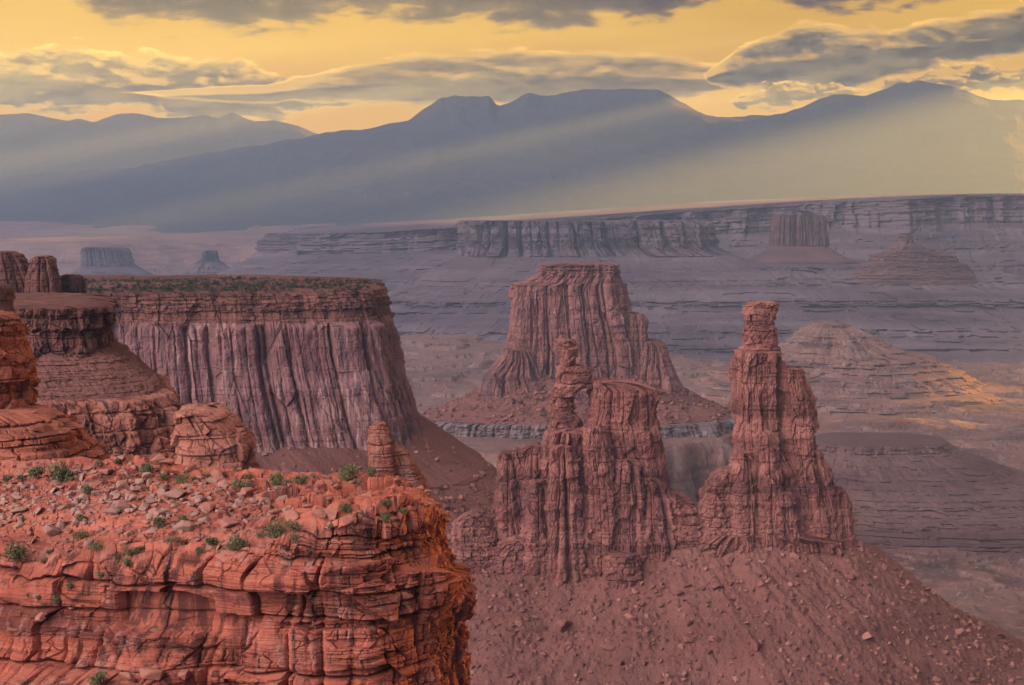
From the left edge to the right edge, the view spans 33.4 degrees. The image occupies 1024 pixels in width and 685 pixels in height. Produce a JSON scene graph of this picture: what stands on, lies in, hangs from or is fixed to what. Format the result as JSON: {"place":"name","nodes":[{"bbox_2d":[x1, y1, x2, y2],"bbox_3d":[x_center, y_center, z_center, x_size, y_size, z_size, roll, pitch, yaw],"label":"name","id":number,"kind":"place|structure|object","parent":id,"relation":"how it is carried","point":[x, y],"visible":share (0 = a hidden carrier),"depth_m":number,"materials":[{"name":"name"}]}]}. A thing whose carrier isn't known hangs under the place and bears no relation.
{"place":"outdoors","nodes":[
{"label":"outdoors","id":0,"kind":"place"},
{"bbox_2d":[0,113,316,176],"bbox_3d":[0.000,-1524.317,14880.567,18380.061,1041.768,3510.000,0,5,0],"label":"mountains","id":1,"kind":"structure","parent":0,"point":[30,143],"depth_m":15373.26,"materials":[{"name":"stone"}]},
{"bbox_2d":[0,455,477,684],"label":"sandstone cliff","id":2,"kind":"structure","parent":0,"point":[370,597],"depth_m":125.94,"materials":[{"name":"stone"}]},
{"bbox_2d":[2,474,13,480],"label":"shrub","id":3,"kind":"object","parent":2,"relation":"on","point":[6,477],"visible":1,"depth_m":148.38,"materials":[{"name":"green plant"}]},
{"bbox_2d":[6,628,18,631],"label":"boulder","id":4,"kind":"object","parent":2,"relation":"on","point":[13,629],"visible":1,"depth_m":129.37,"materials":[{"name":"stone"}]},
{"bbox_2d":[2,541,29,564],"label":"shrub","id":5,"kind":"object","parent":2,"relation":"on","point":[13,551],"visible":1,"depth_m":132.22,"materials":[{"name":"green plant"}]},
{"bbox_2d":[10,506,27,512],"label":"boulder","id":6,"kind":"object","parent":2,"relation":"on","point":[20,509],"visible":0.98,"depth_m":140.84,"materials":[{"name":"stone"}]},
{"bbox_2d":[27,465,44,479],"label":"shrub","id":7,"kind":"object","parent":2,"relation":"on","point":[36,471],"visible":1,"depth_m":146.58,"materials":[{"name":"green plant"}]},
{"bbox_2d":[35,506,43,514],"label":"boulder","id":8,"kind":"object","parent":2,"relation":"on","point":[38,509],"visible":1,"depth_m":140.35,"materials":[{"name":"stone"}]},
{"bbox_2d":[35,612,45,620],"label":"boulder","id":9,"kind":"object","parent":2,"relation":"on","point":[40,616],"visible":1,"depth_m":128.91,"materials":[{"name":"stone"}]},
{"bbox_2d":[43,525,60,534],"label":"boulder","id":10,"kind":"object","parent":2,"relation":"on","point":[51,529],"visible":1,"depth_m":136.45,"materials":[{"name":"stone"}]},
{"bbox_2d":[0,310,109,461],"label":"rock tower","id":11,"kind":"structure","parent":2,"relation":"on","point":[30,429],"depth_m":187.07,"materials":[{"name":"orange stone"}]},
{"bbox_2d":[0,283,15,312],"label":"boulder","id":12,"kind":"object","parent":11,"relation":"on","point":[7,296],"visible":0.74,"depth_m":428.06,"materials":[{"name":"stone"}]},
{"bbox_2d":[52,594,59,604],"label":"shrub","id":13,"kind":"object","parent":2,"relation":"on","point":[56,600],"visible":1,"depth_m":128.99,"materials":[{"name":"green plant"}]},
{"bbox_2d":[44,459,74,483],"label":"shrub","id":14,"kind":"object","parent":2,"relation":"on","point":[63,472],"visible":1,"depth_m":145.10,"materials":[{"name":"green plant"}]},
{"bbox_2d":[56,521,66,528],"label":"boulder","id":15,"kind":"object","parent":2,"relation":"on","point":[60,524],"visible":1,"depth_m":137.22,"materials":[{"name":"stone"}]},
{"bbox_2d":[71,528,89,539],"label":"shrub","id":16,"kind":"object","parent":2,"relation":"on","point":[81,536],"visible":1,"depth_m":134.39,"materials":[{"name":"green plant"}]},
{"bbox_2d":[76,513,87,520],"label":"shrub","id":17,"kind":"object","parent":2,"relation":"on","point":[80,517],"visible":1,"depth_m":137.70,"materials":[{"name":"green plant"}]},
{"bbox_2d":[79,483,94,494],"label":"shrub","id":18,"kind":"object","parent":2,"relation":"on","point":[87,489],"visible":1,"depth_m":141.73,"materials":[{"name":"green plant"}]},
{"bbox_2d":[87,539,103,550],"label":"shrub","id":19,"kind":"object","parent":2,"relation":"on","point":[93,545],"visible":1,"depth_m":129.69,"materials":[{"name":"green plant"}]},
{"bbox_2d":[87,670,109,684],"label":"shrub","id":20,"kind":"object","parent":2,"relation":"on","point":[98,676],"visible":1,"depth_m":122.15,"materials":[{"name":"green plant"}]},
{"bbox_2d":[99,468,113,473],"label":"boulder","id":21,"kind":"object","parent":2,"relation":"on","point":[107,471],"visible":1,"depth_m":144.77,"materials":[{"name":"stone"}]},
{"bbox_2d":[101,506,120,514],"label":"boulder","id":22,"kind":"object","parent":2,"relation":"on","point":[114,510],"visible":0.99,"depth_m":137.18,"materials":[{"name":"stone"}]},
{"bbox_2d":[113,458,121,463],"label":"shrub","id":23,"kind":"object","parent":2,"relation":"on","point":[118,461],"visible":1,"depth_m":147.13,"materials":[{"name":"green plant"}]},
{"bbox_2d":[115,502,130,510],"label":"boulder","id":24,"kind":"object","parent":2,"relation":"on","point":[121,506],"visible":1,"depth_m":137.55,"materials":[{"name":"stone"}]},
{"bbox_2d":[118,672,135,681],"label":"boulder","id":25,"kind":"object","parent":2,"relation":"on","point":[127,676],"visible":1,"depth_m":122.28,"materials":[{"name":"stone"}]},
{"bbox_2d":[122,557,131,566],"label":"shrub","id":26,"kind":"object","parent":2,"relation":"on","point":[126,561],"visible":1,"depth_m":127.75,"materials":[{"name":"green plant"}]},
{"bbox_2d":[123,547,139,557],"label":"shrub","id":27,"kind":"object","parent":2,"relation":"on","point":[132,551],"visible":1,"depth_m":128.11,"materials":[{"name":"green plant"}]},
{"bbox_2d":[128,494,138,500],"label":"boulder","id":28,"kind":"object","parent":2,"relation":"on","point":[133,496],"visible":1,"depth_m":138.94,"materials":[{"name":"stone"}]},
{"bbox_2d":[140,462,153,472],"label":"shrub","id":29,"kind":"object","parent":2,"relation":"on","point":[148,468],"visible":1,"depth_m":145.20,"materials":[{"name":"green plant"}]},
{"bbox_2d":[145,496,156,503],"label":"boulder","id":30,"kind":"object","parent":2,"relation":"on","point":[149,499],"visible":1,"depth_m":138.14,"materials":[{"name":"stone"}]},
{"bbox_2d":[139,667,166,680],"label":"boulder","id":31,"kind":"object","parent":2,"relation":"on","point":[151,673],"visible":1,"depth_m":122.52,"materials":[{"name":"stone"}]},
{"bbox_2d":[150,454,166,464],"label":"boulder","id":32,"kind":"object","parent":2,"relation":"on","point":[155,460],"visible":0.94,"depth_m":146.85,"materials":[{"name":"stone"}]},
{"bbox_2d":[153,516,165,528],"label":"shrub","id":33,"kind":"object","parent":2,"relation":"on","point":[159,521],"visible":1,"depth_m":132.78,"materials":[{"name":"green plant"}]},
{"bbox_2d":[157,472,166,479],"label":"shrub","id":34,"kind":"object","parent":2,"relation":"on","point":[161,477],"visible":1,"depth_m":144.00,"materials":[{"name":"green plant"}]},
{"bbox_2d":[159,483,168,491],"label":"boulder","id":35,"kind":"object","parent":2,"relation":"on","point":[165,486],"visible":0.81,"depth_m":141.51,"materials":[{"name":"stone"}]},
{"bbox_2d":[159,458,175,465],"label":"boulder","id":36,"kind":"object","parent":2,"relation":"on","point":[169,461],"visible":1,"depth_m":146.65,"materials":[{"name":"stone"}]},
{"bbox_2d":[163,535,174,543],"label":"shrub","id":37,"kind":"object","parent":2,"relation":"on","point":[169,539],"visible":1,"depth_m":128.24,"materials":[{"name":"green plant"}]},
{"bbox_2d":[162,489,185,498],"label":"boulder","id":38,"kind":"object","parent":2,"relation":"on","point":[175,494],"visible":1,"depth_m":138.82,"materials":[{"name":"stone"}]},
{"bbox_2d":[172,520,195,531],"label":"boulder","id":39,"kind":"object","parent":2,"relation":"on","point":[186,526],"visible":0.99,"depth_m":131.03,"materials":[{"name":"stone"}]},
{"bbox_2d":[177,514,190,520],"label":"shrub","id":40,"kind":"object","parent":2,"relation":"on","point":[181,517],"visible":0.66,"depth_m":133.06,"materials":[{"name":"green plant"}]},
{"bbox_2d":[178,669,190,679],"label":"boulder","id":41,"kind":"object","parent":2,"relation":"on","point":[184,674],"visible":1,"depth_m":123.41,"materials":[{"name":"stone"}]},
{"bbox_2d":[185,464,196,471],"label":"boulder","id":42,"kind":"object","parent":2,"relation":"on","point":[190,467],"visible":1,"depth_m":146.39,"materials":[{"name":"stone"}]},
{"bbox_2d":[187,502,195,506],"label":"boulder","id":43,"kind":"object","parent":2,"relation":"on","point":[189,504],"visible":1,"depth_m":136.28,"materials":[{"name":"stone"}]},
{"bbox_2d":[189,475,199,481],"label":"shrub","id":44,"kind":"object","parent":2,"relation":"on","point":[193,478],"visible":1,"depth_m":144.06,"materials":[{"name":"green plant"}]},
{"bbox_2d":[195,545,202,554],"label":"shrub","id":45,"kind":"object","parent":2,"relation":"on","point":[198,549],"visible":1,"depth_m":125.98,"materials":[{"name":"green plant"}]},
{"bbox_2d":[198,517,210,522],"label":"boulder","id":46,"kind":"object","parent":2,"relation":"on","point":[204,519],"visible":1,"depth_m":132.53,"materials":[{"name":"stone"}]},
{"bbox_2d":[199,502,218,511],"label":"boulder","id":47,"kind":"object","parent":2,"relation":"on","point":[208,506],"visible":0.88,"depth_m":134.80,"materials":[{"name":"stone"}]},
{"bbox_2d":[205,536,217,545],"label":"shrub","id":48,"kind":"object","parent":2,"relation":"on","point":[212,541],"visible":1,"depth_m":126.48,"materials":[{"name":"green plant"}]},
{"bbox_2d":[170,402,260,469],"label":"rock outcrop","id":49,"kind":"object","parent":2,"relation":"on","point":[213,435],"visible":0.7,"depth_m":422.54,"materials":[{"name":"stone"}]},
{"bbox_2d":[210,470,224,478],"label":"boulder","id":50,"kind":"object","parent":2,"relation":"on","point":[217,473],"visible":0.73,"depth_m":144.68,"materials":[{"name":"stone"}]},
{"bbox_2d":[0,454,451,562],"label":"rubble","id":51,"kind":"object","parent":2,"relation":"on","point":[334,484],"visible":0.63,"depth_m":137.07,"materials":[{"name":"stone"}]},
{"bbox_2d":[173,471,189,483],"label":"shrub","id":52,"kind":"object","parent":51,"relation":"on","point":[179,478],"visible":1,"depth_m":142.65,"materials":[{"name":"green plant"}]},
{"bbox_2d":[218,517,238,527],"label":"boulder","id":53,"kind":"object","parent":2,"relation":"on","point":[227,522],"visible":1,"depth_m":130.06,"materials":[{"name":"stone"}]},
{"bbox_2d":[224,543,235,550],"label":"shrub","id":54,"kind":"object","parent":2,"relation":"on","point":[231,546],"visible":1,"depth_m":124.56,"materials":[{"name":"green plant"}]},
{"bbox_2d":[227,534,249,550],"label":"shrub","id":55,"kind":"object","parent":2,"relation":"on","point":[235,541],"visible":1,"depth_m":124.53,"materials":[{"name":"green plant"}]},
{"bbox_2d":[230,478,251,489],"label":"shrub","id":56,"kind":"object","parent":2,"relation":"on","point":[245,484],"visible":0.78,"depth_m":139.41,"materials":[{"name":"green plant"}]},
{"bbox_2d":[229,487,253,495],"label":"boulder","id":57,"kind":"object","parent":2,"relation":"on","point":[246,491],"visible":1,"depth_m":137.78,"materials":[{"name":"stone"}]},
{"bbox_2d":[241,472,253,478],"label":"shrub","id":58,"kind":"object","parent":2,"relation":"on","point":[247,476],"visible":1,"depth_m":144.19,"materials":[{"name":"green plant"}]},
{"bbox_2d":[261,518,287,538],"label":"shrub","id":59,"kind":"object","parent":2,"relation":"on","point":[272,528],"visible":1,"depth_m":124.97,"materials":[{"name":"green plant"}]},
{"bbox_2d":[267,508,282,513],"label":"boulder","id":60,"kind":"object","parent":2,"relation":"on","point":[276,511],"visible":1,"depth_m":132.05,"materials":[{"name":"stone"}]},
{"bbox_2d":[269,471,284,485],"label":"shrub","id":61,"kind":"object","parent":2,"relation":"on","point":[274,480],"visible":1,"depth_m":140.95,"materials":[{"name":"green plant"}]},
{"bbox_2d":[281,476,290,485],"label":"shrub","id":62,"kind":"object","parent":2,"relation":"on","point":[285,480],"visible":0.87,"depth_m":140.61,"materials":[{"name":"green plant"}]},
{"bbox_2d":[283,509,300,520],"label":"boulder","id":63,"kind":"object","parent":2,"relation":"on","point":[293,514],"visible":0.98,"depth_m":128.43,"materials":[{"name":"stone"}]},
{"bbox_2d":[286,519,301,531],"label":"shrub","id":64,"kind":"object","parent":2,"relation":"on","point":[293,526],"visible":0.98,"depth_m":124.86,"materials":[{"name":"green plant"}]},
{"bbox_2d":[290,532,298,542],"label":"shrub","id":65,"kind":"object","parent":2,"relation":"on","point":[293,538],"visible":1,"depth_m":122.78,"materials":[{"name":"green plant"}]},
{"bbox_2d":[291,473,309,484],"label":"shrub","id":66,"kind":"object","parent":2,"relation":"on","point":[298,479],"visible":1,"depth_m":140.07,"materials":[{"name":"green plant"}]},
{"bbox_2d":[312,508,327,517],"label":"boulder","id":67,"kind":"object","parent":2,"relation":"on","point":[320,513],"visible":1,"depth_m":125.03,"materials":[{"name":"stone"}]},
{"bbox_2d":[325,507,337,519],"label":"boulder","id":68,"kind":"object","parent":2,"relation":"on","point":[331,512],"visible":1,"depth_m":125.09,"materials":[{"name":"stone"}]},
{"bbox_2d":[337,500,351,512],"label":"shrub","id":69,"kind":"object","parent":2,"relation":"on","point":[341,506],"visible":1,"depth_m":125.39,"materials":[{"name":"green plant"}]},
{"bbox_2d":[338,462,358,480],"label":"shrub","id":70,"kind":"object","parent":2,"relation":"on","point":[345,472],"visible":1,"depth_m":140.60,"materials":[{"name":"green plant"}]},
{"bbox_2d":[342,517,356,523],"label":"boulder","id":71,"kind":"object","parent":2,"relation":"on","point":[350,520],"visible":1,"depth_m":121.20,"materials":[{"name":"stone"}]},
{"bbox_2d":[361,492,372,498],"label":"boulder","id":72,"kind":"object","parent":2,"relation":"on","point":[367,495],"visible":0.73,"depth_m":129.44,"materials":[{"name":"stone"}]},
{"bbox_2d":[367,466,375,476],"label":"shrub","id":73,"kind":"object","parent":2,"relation":"on","point":[371,468],"visible":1,"depth_m":144.97,"materials":[{"name":"green plant"}]},
{"bbox_2d":[380,499,390,507],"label":"shrub","id":74,"kind":"object","parent":2,"relation":"on","point":[385,503],"visible":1,"depth_m":123.19,"materials":[{"name":"green plant"}]},
{"bbox_2d":[380,512,391,522],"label":"shrub","id":75,"kind":"object","parent":2,"relation":"on","point":[385,516],"visible":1,"depth_m":122.43,"materials":[{"name":"green plant"}]},
{"bbox_2d":[399,507,406,514],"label":"shrub","id":76,"kind":"object","parent":2,"relation":"on","point":[403,510],"visible":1,"depth_m":123.66,"materials":[{"name":"green plant"}]},
{"bbox_2d":[366,420,446,536],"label":"pinnacle","id":77,"kind":"object","parent":2,"relation":"on","point":[386,454],"visible":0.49,"depth_m":232.68,"materials":[{"name":"stone"}]},
{"bbox_2d":[0,81,1023,232],"bbox_3d":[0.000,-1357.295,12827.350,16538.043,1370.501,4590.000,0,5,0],"label":"mountains","id":78,"kind":"structure","parent":0,"point":[454,156],"depth_m":13012.78,"materials":[{"name":"stone"}]},
{"bbox_2d":[0,221,1023,640],"bbox_3d":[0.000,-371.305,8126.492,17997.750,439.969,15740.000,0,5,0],"label":"ground","id":79,"kind":"structure","parent":0,"point":[442,369],"depth_m":3675.88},
{"bbox_2d":[13,292,185,462],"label":"stepped cliff","id":80,"kind":"structure","parent":79,"relation":"on","point":[103,385],"depth_m":467.48,"materials":[{"name":"stone"}]},
{"bbox_2d":[0,251,29,292],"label":"boulder","id":81,"kind":"object","parent":80,"relation":"on","point":[14,266],"visible":0.64,"depth_m":812.74,"materials":[{"name":"stone"}]},
{"bbox_2d":[24,255,62,292],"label":"boulder","id":82,"kind":"object","parent":80,"relation":"on","point":[42,275],"visible":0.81,"depth_m":808.51,"materials":[{"name":"stone"}]},
{"bbox_2d":[60,274,86,293],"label":"boulder","id":83,"kind":"object","parent":80,"relation":"on","point":[73,283],"visible":0.64,"depth_m":825.33,"materials":[{"name":"stone"}]},
{"bbox_2d":[69,246,153,274],"bbox_3d":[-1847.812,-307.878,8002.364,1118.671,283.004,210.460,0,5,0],"label":"butte","id":84,"kind":"object","parent":79,"relation":"on","point":[106,260],"visible":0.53,"depth_m":7911.75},
{"bbox_2d":[179,250,229,274],"bbox_3d":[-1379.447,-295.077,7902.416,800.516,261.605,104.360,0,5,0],"label":"butte","id":85,"kind":"object","parent":79,"relation":"on","point":[209,263],"visible":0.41,"depth_m":7860.32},
{"bbox_2d":[60,274,497,546],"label":"mesa","id":86,"kind":"structure","parent":79,"relation":"on","point":[299,380],"depth_m":1103.54,"materials":[{"name":"stone"}]},
{"bbox_2d":[84,276,381,299],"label":"scrub","id":87,"kind":"object","parent":86,"relation":"on","point":[248,286],"visible":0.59,"depth_m":1169.61,"materials":[{"name":"green plant"}]},
{"bbox_2d":[417,262,735,438],"bbox_3d":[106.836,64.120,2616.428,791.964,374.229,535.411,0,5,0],"label":"butte","id":88,"kind":"object","parent":79,"relation":"on","point":[586,306],"visible":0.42,"depth_m":2547.98,"materials":[{"name":"stone"}]},
{"bbox_2d":[815,432,1023,559],"bbox_3d":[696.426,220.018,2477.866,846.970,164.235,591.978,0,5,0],"label":"mesa","id":89,"kind":"structure","parent":79,"relation":"on","point":[902,490],"depth_m":2318.37,"materials":[{"name":"stone"}]},
{"bbox_2d":[0,0,1023,133],"label":"sky","id":90,"kind":"structure","parent":0,"point":[316,66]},
{"bbox_2d":[387,259,1023,362],"bbox_3d":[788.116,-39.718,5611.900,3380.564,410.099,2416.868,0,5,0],"label":"canyon slope","id":91,"kind":"structure","parent":0,"point":[982,320],"depth_m":5573.33,"materials":[{"name":"stone"}]},
{"bbox_2d":[413,220,779,290],"bbox_3d":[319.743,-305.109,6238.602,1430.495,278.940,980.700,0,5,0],"label":"mesa","id":92,"kind":"structure","parent":91,"relation":"on","point":[643,254],"depth_m":6174.70,"materials":[{"name":"stone"}]},
{"bbox_2d":[217,193,1023,290],"bbox_3d":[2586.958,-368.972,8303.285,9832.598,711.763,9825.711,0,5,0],"label":"canyon rim","id":93,"kind":"object","parent":91,"relation":"on","point":[986,229],"visible":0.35,"depth_m":6903.02,"materials":[{"name":"stone"}]},
{"bbox_2d":[748,214,853,262],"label":"butte","id":94,"kind":"object","parent":91,"relation":"on","point":[793,238],"visible":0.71,"depth_m":6253.83,"materials":[{"name":"stone"}]},
{"bbox_2d":[851,234,977,286],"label":"butte","id":95,"kind":"object","parent":91,"relation":"on","point":[904,260],"visible":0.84,"depth_m":5883.55,"materials":[{"name":"stone"}]},
{"bbox_2d":[465,540,1023,684],"bbox_3d":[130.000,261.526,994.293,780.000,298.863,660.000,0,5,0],"label":"talus slope","id":96,"kind":"structure","parent":0,"point":[838,642],"depth_m":953.12,"materials":[{"name":"soil"}]},
{"bbox_2d":[556,619,570,631],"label":"boulder","id":97,"kind":"object","parent":96,"relation":"on","point":[563,624],"visible":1,"depth_m":956.89,"materials":[{"name":"stone"}]},
{"bbox_2d":[449,338,702,589],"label":"arch spire","id":98,"kind":"structure","parent":96,"relation":"on","point":[575,499],"depth_m":993.91,"materials":[{"name":"stone"}]},
{"bbox_2d":[625,613,635,620],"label":"boulder","id":99,"kind":"object","parent":96,"relation":"on","point":[630,617],"visible":1,"depth_m":956.44,"materials":[{"name":"stone"}]},
{"bbox_2d":[672,590,683,595],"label":"boulder","id":100,"kind":"object","parent":96,"relation":"on","point":[677,592],"visible":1,"depth_m":967.53,"materials":[{"name":"stone"}]},
{"bbox_2d":[683,635,692,642],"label":"boulder","id":101,"kind":"object","parent":96,"relation":"on","point":[687,639],"visible":1,"depth_m":937.56,"materials":[{"name":"stone"}]},
{"bbox_2d":[707,582,723,591],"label":"boulder","id":102,"kind":"object","parent":96,"relation":"on","point":[714,585],"visible":1,"depth_m":966.57,"materials":[{"name":"stone"}]},
{"bbox_2d":[468,540,1023,684],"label":"rubble","id":103,"kind":"object","parent":96,"relation":"on","point":[620,666],"visible":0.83,"depth_m":958.20,"materials":[{"name":"stone"}]},
{"bbox_2d":[749,638,759,651],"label":"boulder","id":104,"kind":"object","parent":96,"relation":"on","point":[754,644],"visible":1,"depth_m":923.72,"materials":[{"name":"stone"}]},
{"bbox_2d":[757,580,764,587],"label":"boulder","id":105,"kind":"object","parent":96,"relation":"on","point":[760,583],"visible":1,"depth_m":963.13,"materials":[{"name":"stone"}]},
{"bbox_2d":[697,301,856,558],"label":"tall spire","id":106,"kind":"structure","parent":96,"relation":"on","point":[771,484],"depth_m":992.57,"materials":[{"name":"stone"}]},
{"bbox_2d":[801,607,808,613],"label":"boulder","id":107,"kind":"object","parent":96,"relation":"on","point":[805,610],"visible":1,"depth_m":949.87,"materials":[{"name":"stone"}]},
{"bbox_2d":[845,574,856,579],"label":"boulder","id":108,"kind":"object","parent":96,"relation":"on","point":[850,576],"visible":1,"depth_m":977.42,"materials":[{"name":"stone"}]},
{"bbox_2d":[682,321,1001,418],"bbox_3d":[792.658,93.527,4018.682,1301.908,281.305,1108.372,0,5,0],"label":"hill","id":109,"kind":"structure","parent":0,"point":[851,371],"depth_m":3804.27,"materials":[{"name":"stone"}]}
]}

